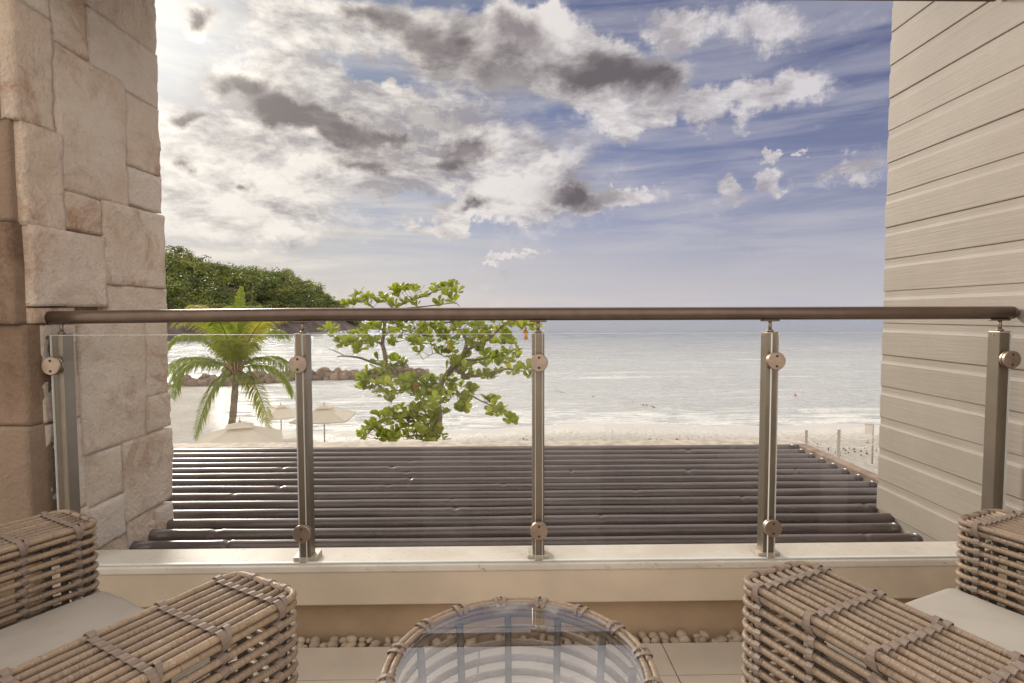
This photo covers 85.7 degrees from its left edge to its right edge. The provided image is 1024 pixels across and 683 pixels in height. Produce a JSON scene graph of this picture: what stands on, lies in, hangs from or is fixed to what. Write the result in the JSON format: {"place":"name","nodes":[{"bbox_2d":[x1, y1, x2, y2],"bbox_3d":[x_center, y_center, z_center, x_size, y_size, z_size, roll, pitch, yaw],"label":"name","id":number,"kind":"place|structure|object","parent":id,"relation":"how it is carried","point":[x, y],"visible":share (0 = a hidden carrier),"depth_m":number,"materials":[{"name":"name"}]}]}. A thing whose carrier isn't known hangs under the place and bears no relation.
{"place":"outdoors","nodes":[
{"label":"outdoors","id":0,"kind":"place"},
{"bbox_2d":[167,270,360,340],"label":"hill","id":1,"kind":"structure","parent":0,"point":[290,327],"depth_m":164.56,"materials":[{"name":"green plant"}]},
{"bbox_2d":[166,245,186,253],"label":"hillside tree","id":2,"kind":"object","parent":1,"relation":"on","point":[174,249],"visible":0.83,"depth_m":172.82,"materials":[{"name":"green plant"}]},
{"bbox_2d":[165,247,362,324],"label":"hill woodland","id":3,"kind":"object","parent":1,"relation":"on","point":[184,274],"visible":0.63,"depth_m":165.24,"materials":[{"name":"green plant"}]},
{"bbox_2d":[275,288,288,292],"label":"hillside tree","id":4,"kind":"object","parent":1,"relation":"on","point":[280,290],"visible":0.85,"depth_m":175.69,"materials":[{"name":"green plant"}]},
{"bbox_2d":[280,268,293,285],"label":"hillside tree","id":5,"kind":"object","parent":1,"relation":"on","point":[286,272],"visible":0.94,"depth_m":193.35,"materials":[{"name":"green plant"}]},
{"bbox_2d":[229,641,807,682],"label":"floor","id":6,"kind":"structure","parent":0,"point":[709,662],"depth_m":1.72,"materials":[{"name":"tile"}]},
{"bbox_2d":[0,0,173,625],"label":"stone wall","id":7,"kind":"structure","parent":6,"relation":"on","point":[82,221],"depth_m":1.96,"materials":[{"name":"stone"}]},
{"bbox_2d":[0,510,298,682],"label":"rattan armchair","id":8,"kind":"object","parent":6,"relation":"on","point":[94,634],"visible":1,"depth_m":0.99,"materials":[{"name":"wicker"}]},
{"bbox_2d":[296,642,303,647],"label":"pebble","id":9,"kind":"object","parent":6,"relation":"on","point":[299,644],"visible":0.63,"depth_m":1.82,"materials":[{"name":"beige stone"}]},
{"bbox_2d":[297,636,305,643],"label":"pebble","id":10,"kind":"object","parent":6,"relation":"on","point":[301,639],"visible":0.85,"depth_m":1.84,"materials":[{"name":"beige stone"}]},
{"bbox_2d":[309,642,319,647],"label":"pebble","id":11,"kind":"object","parent":6,"relation":"on","point":[314,644],"visible":0.73,"depth_m":1.82,"materials":[{"name":"beige stone"}]},
{"bbox_2d":[311,636,319,641],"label":"pebble","id":12,"kind":"object","parent":6,"relation":"on","point":[315,639],"visible":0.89,"depth_m":1.83,"materials":[{"name":"beige stone"}]},
{"bbox_2d":[319,642,326,647],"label":"pebble","id":13,"kind":"object","parent":6,"relation":"on","point":[323,645],"visible":0.7,"depth_m":1.82,"materials":[{"name":"beige stone"}]},
{"bbox_2d":[327,641,338,646],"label":"pebble","id":14,"kind":"object","parent":6,"relation":"on","point":[332,644],"visible":0.76,"depth_m":1.82,"materials":[{"name":"beige stone"}]},
{"bbox_2d":[329,635,338,642],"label":"pebble","id":15,"kind":"object","parent":6,"relation":"on","point":[334,638],"visible":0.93,"depth_m":1.84,"materials":[{"name":"beige stone"}]},
{"bbox_2d":[338,637,346,644],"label":"pebble","id":16,"kind":"object","parent":6,"relation":"on","point":[342,640],"visible":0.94,"depth_m":1.84,"materials":[{"name":"beige stone"}]},
{"bbox_2d":[345,641,356,646],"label":"pebble","id":17,"kind":"object","parent":6,"relation":"on","point":[352,644],"visible":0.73,"depth_m":1.82,"materials":[{"name":"beige stone"}]},
{"bbox_2d":[346,635,357,642],"bbox_3d":[-0.538,0.998,1.847,0.041,0.032,0.031,3,-1,2],"label":"pebble","id":18,"kind":"object","parent":6,"relation":"on","point":[349,638],"visible":0.85,"depth_m":1.84,"materials":[{"name":"beige stone"}]},
{"bbox_2d":[357,642,365,646],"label":"pebble","id":19,"kind":"object","parent":6,"relation":"on","point":[360,644],"visible":0.72,"depth_m":1.82,"materials":[{"name":"beige stone"}]},
{"bbox_2d":[359,636,366,642],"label":"pebble","id":20,"kind":"object","parent":6,"relation":"on","point":[362,639],"visible":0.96,"depth_m":1.84,"materials":[{"name":"beige stone"}]},
{"bbox_2d":[366,637,372,643],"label":"pebble","id":21,"kind":"object","parent":6,"relation":"on","point":[369,640],"visible":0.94,"depth_m":1.84,"materials":[{"name":"beige stone"}]},
{"bbox_2d":[371,640,380,646],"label":"pebble","id":22,"kind":"object","parent":6,"relation":"on","point":[375,643],"visible":0.77,"depth_m":1.83,"materials":[{"name":"beige stone"}]},
{"bbox_2d":[385,636,390,642],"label":"pebble","id":23,"kind":"object","parent":6,"relation":"on","point":[387,639],"visible":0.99,"depth_m":1.84,"materials":[{"name":"beige stone"}]},
{"bbox_2d":[384,642,391,646],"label":"pebble","id":24,"kind":"object","parent":6,"relation":"on","point":[387,644],"visible":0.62,"depth_m":1.82,"materials":[{"name":"beige stone"}]},
{"bbox_2d":[393,636,399,641],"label":"pebble","id":25,"kind":"object","parent":6,"relation":"on","point":[396,638],"visible":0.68,"depth_m":1.84,"materials":[{"name":"beige stone"}]},
{"bbox_2d":[432,638,441,645],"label":"pebble","id":26,"kind":"object","parent":6,"relation":"on","point":[435,641],"visible":0.51,"depth_m":1.83,"materials":[{"name":"beige stone"}]},
{"bbox_2d":[464,637,476,645],"bbox_3d":[-0.137,1.003,1.833,0.047,0.033,0.033,-26,1,-39],"label":"pebble","id":27,"kind":"object","parent":6,"relation":"on","point":[470,641],"visible":0.58,"depth_m":1.82,"materials":[{"name":"beige stone"}]},
{"bbox_2d":[495,634,501,639],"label":"pebble","id":28,"kind":"object","parent":6,"relation":"on","point":[498,636],"visible":0.68,"depth_m":1.85,"materials":[{"name":"beige stone"}]},
{"bbox_2d":[375,595,662,682],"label":"coffee table","id":29,"kind":"object","parent":6,"relation":"on","point":[401,654],"visible":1,"depth_m":1.02,"materials":[{"name":"wicker"}]},
{"bbox_2d":[52,541,1022,646],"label":"parapet wall","id":30,"kind":"structure","parent":6,"relation":"on","point":[382,601],"depth_m":1.83,"materials":[{"name":"stone"}]},
{"bbox_2d":[41,306,1020,565],"bbox_3d":[0.096,0.306,1.831,3.194,0.838,0.091,0,3,-1],"label":"glass railing","id":31,"kind":"object","parent":30,"relation":"on","point":[57,366],"visible":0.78,"depth_m":1.81,"materials":[{"name":"grey metal"}]},
{"bbox_2d":[539,633,545,640],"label":"pebble","id":32,"kind":"object","parent":6,"relation":"on","point":[542,636],"visible":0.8,"depth_m":1.85,"materials":[{"name":"beige stone"}]},
{"bbox_2d":[547,635,553,640],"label":"pebble","id":33,"kind":"object","parent":6,"relation":"on","point":[550,637],"visible":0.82,"depth_m":1.85,"materials":[{"name":"beige stone"}]},
{"bbox_2d":[587,634,595,639],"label":"pebble","id":34,"kind":"object","parent":6,"relation":"on","point":[591,636],"visible":0.68,"depth_m":1.85,"materials":[{"name":"beige stone"}]},
{"bbox_2d":[638,631,646,639],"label":"pebble","id":35,"kind":"object","parent":6,"relation":"on","point":[641,634],"visible":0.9,"depth_m":1.86,"materials":[{"name":"beige stone"}]},
{"bbox_2d":[642,636,650,642],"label":"pebble","id":36,"kind":"object","parent":6,"relation":"on","point":[645,639],"visible":0.75,"depth_m":1.84,"materials":[{"name":"beige stone"}]},
{"bbox_2d":[648,631,657,638],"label":"pebble","id":37,"kind":"object","parent":6,"relation":"on","point":[651,634],"visible":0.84,"depth_m":1.86,"materials":[{"name":"beige stone"}]},
{"bbox_2d":[651,636,660,642],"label":"pebble","id":38,"kind":"object","parent":6,"relation":"on","point":[655,639],"visible":0.71,"depth_m":1.84,"materials":[{"name":"beige stone"}]},
{"bbox_2d":[661,638,668,642],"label":"pebble","id":39,"kind":"object","parent":6,"relation":"on","point":[664,640],"visible":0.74,"depth_m":1.84,"materials":[{"name":"beige stone"}]},
{"bbox_2d":[658,631,668,639],"bbox_3d":[0.510,0.996,1.863,0.030,0.032,0.044,-23,23,-24],"label":"pebble","id":40,"kind":"object","parent":39,"relation":"on","point":[662,634],"visible":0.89,"depth_m":1.86,"materials":[{"name":"beige stone"}]},
{"bbox_2d":[669,637,679,642],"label":"pebble","id":41,"kind":"object","parent":6,"relation":"on","point":[673,640],"visible":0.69,"depth_m":1.84,"materials":[{"name":"beige stone"}]},
{"bbox_2d":[675,629,686,637],"bbox_3d":[0.572,0.993,1.866,0.040,0.035,0.039,0,3,-4],"label":"pebble","id":42,"kind":"object","parent":6,"relation":"on","point":[680,632],"visible":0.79,"depth_m":1.86,"materials":[{"name":"beige stone"}]},
{"bbox_2d":[678,635,690,642],"bbox_3d":[0.574,1.001,1.846,0.045,0.037,0.032,-1,3,-12],"label":"pebble","id":43,"kind":"object","parent":6,"relation":"on","point":[684,638],"visible":0.71,"depth_m":1.84,"materials":[{"name":"beige stone"}]},
{"bbox_2d":[692,633,699,638],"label":"pebble","id":44,"kind":"object","parent":6,"relation":"on","point":[695,635],"visible":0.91,"depth_m":1.86,"materials":[{"name":"beige stone"}]},
{"bbox_2d":[698,636,706,642],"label":"pebble","id":45,"kind":"object","parent":6,"relation":"on","point":[701,639],"visible":0.74,"depth_m":1.84,"materials":[{"name":"beige stone"}]},
{"bbox_2d":[698,630,709,640],"bbox_3d":[0.650,0.993,1.864,0.036,0.033,0.029,2,4,41],"label":"pebble","id":46,"kind":"object","parent":6,"relation":"on","point":[706,635],"visible":0.84,"depth_m":1.86,"materials":[{"name":"beige stone"}]},
{"bbox_2d":[715,635,727,641],"bbox_3d":[0.700,1.002,1.848,0.045,0.030,0.032,-13,-10,6],"label":"pebble","id":47,"kind":"object","parent":6,"relation":"on","point":[721,638],"visible":0.72,"depth_m":1.84,"materials":[{"name":"beige stone"}]},
{"bbox_2d":[728,629,739,637],"bbox_3d":[0.754,0.993,1.869,0.037,0.029,0.046,2,3,-6],"label":"pebble","id":48,"kind":"object","parent":6,"relation":"on","point":[732,632],"visible":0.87,"depth_m":1.86,"materials":[{"name":"beige stone"}]},
{"bbox_2d":[732,635,742,641],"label":"pebble","id":49,"kind":"object","parent":6,"relation":"on","point":[737,638],"visible":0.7,"depth_m":1.84,"materials":[{"name":"beige stone"}]},
{"bbox_2d":[741,509,1023,682],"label":"rattan armchair","id":50,"kind":"object","parent":6,"relation":"on","point":[963,631],"visible":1,"depth_m":0.99,"materials":[{"name":"wicker"}]},
{"bbox_2d":[876,0,1023,612],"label":"siding wall","id":51,"kind":"structure","parent":6,"relation":"on","point":[954,218],"depth_m":2.14,"materials":[{"name":"beige wood"}]},
{"bbox_2d":[830,0,995,1],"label":"overhead beam","id":52,"kind":"structure","parent":51,"relation":"attached to","point":[922,0],"depth_m":1.92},
{"bbox_2d":[166,381,879,473],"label":"beach","id":53,"kind":"structure","parent":0,"point":[183,414],"depth_m":25.80,"materials":[{"name":"beige sand"}]},
{"bbox_2d":[167,286,295,441],"bbox_3d":[-9.351,1.370,17.895,5.219,6.359,3.900,0,3,0],"label":"palm tree","id":54,"kind":"object","parent":53,"relation":"on","point":[234,351],"visible":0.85,"depth_m":17.55,"materials":[{"name":"green plant"}]},
{"bbox_2d":[197,417,282,442],"bbox_3d":[-7.061,3.289,14.378,2.056,2.649,2.056,-1,3,-24],"label":"beach parasol","id":55,"kind":"object","parent":53,"relation":"on","point":[239,431],"visible":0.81,"depth_m":14.07,"materials":[{"name":"fabric"}]},
{"bbox_2d":[256,402,295,429],"bbox_3d":[-10.756,3.573,25.706,1.755,1.537,1.755,-2,4,-38],"label":"beach parasol","id":56,"kind":"object","parent":53,"relation":"on","point":[280,412],"visible":0.83,"depth_m":25.29,"materials":[{"name":"fabric"}]},
{"bbox_2d":[171,363,428,386],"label":"breakwater","id":57,"kind":"object","parent":53,"relation":"on","point":[321,373],"visible":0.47,"depth_m":46.18,"materials":[{"name":"stone"}]},
{"bbox_2d":[289,403,355,441],"bbox_3d":[-7.030,3.330,20.688,1.956,2.199,1.956,0,3,-5],"label":"beach parasol","id":58,"kind":"object","parent":53,"relation":"on","point":[324,413],"visible":0.8,"depth_m":20.20,"materials":[{"name":"fabric"}]},
{"bbox_2d":[317,279,542,441],"bbox_3d":[-1.527,1.777,10.155,4.115,5.870,2.156,0,3,0],"label":"almond tree","id":59,"kind":"object","parent":53,"relation":"on","point":[433,391],"visible":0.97,"depth_m":9.91,"materials":[{"name":"green plant"}]},
{"bbox_2d":[523,438,876,455],"bbox_3d":[11.870,4.286,21.908,43.526,0.150,4.628,0,3,0],"label":"seaweed","id":60,"kind":"object","parent":53,"relation":"on","point":[818,445],"visible":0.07,"depth_m":21.99,"materials":[{"name":"brown plant"}]},
{"bbox_2d":[777,428,878,457],"bbox_3d":[11.894,3.667,21.263,0.474,1.656,5.235,-1,3,-14],"label":"rope fence","id":61,"kind":"object","parent":53,"relation":"on","point":[838,433],"visible":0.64,"depth_m":20.20,"materials":[{"name":"beige fabric"}]},
{"bbox_2d":[864,424,873,463],"bbox_3d":[12.740,3.715,19.708,0.328,1.542,0.055,0,3,0],"label":"notice sign","id":62,"kind":"object","parent":53,"relation":"on","point":[869,428],"visible":0.92,"depth_m":19.67,"materials":[{"name":"metal"}]},
{"bbox_2d":[155,0,892,307],"label":"sky","id":63,"kind":"structure","parent":0,"point":[520,153],"materials":[{"name":"blue"}]},
{"bbox_2d":[167,319,883,430],"bbox_3d":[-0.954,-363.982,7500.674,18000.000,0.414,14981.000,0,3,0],"label":"sea","id":64,"kind":"structure","parent":0,"point":[696,373],"depth_m":50.91,"materials":[{"name":"liquid"}]},
{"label":"ground","id":65,"kind":"structure","parent":0,"visible":0},
{"bbox_2d":[129,439,922,549],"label":"pergola roof","id":66,"kind":"structure","parent":65,"relation":"on","point":[433,494],"depth_m":2.78,"materials":[{"name":"brown wood"}]}
]}

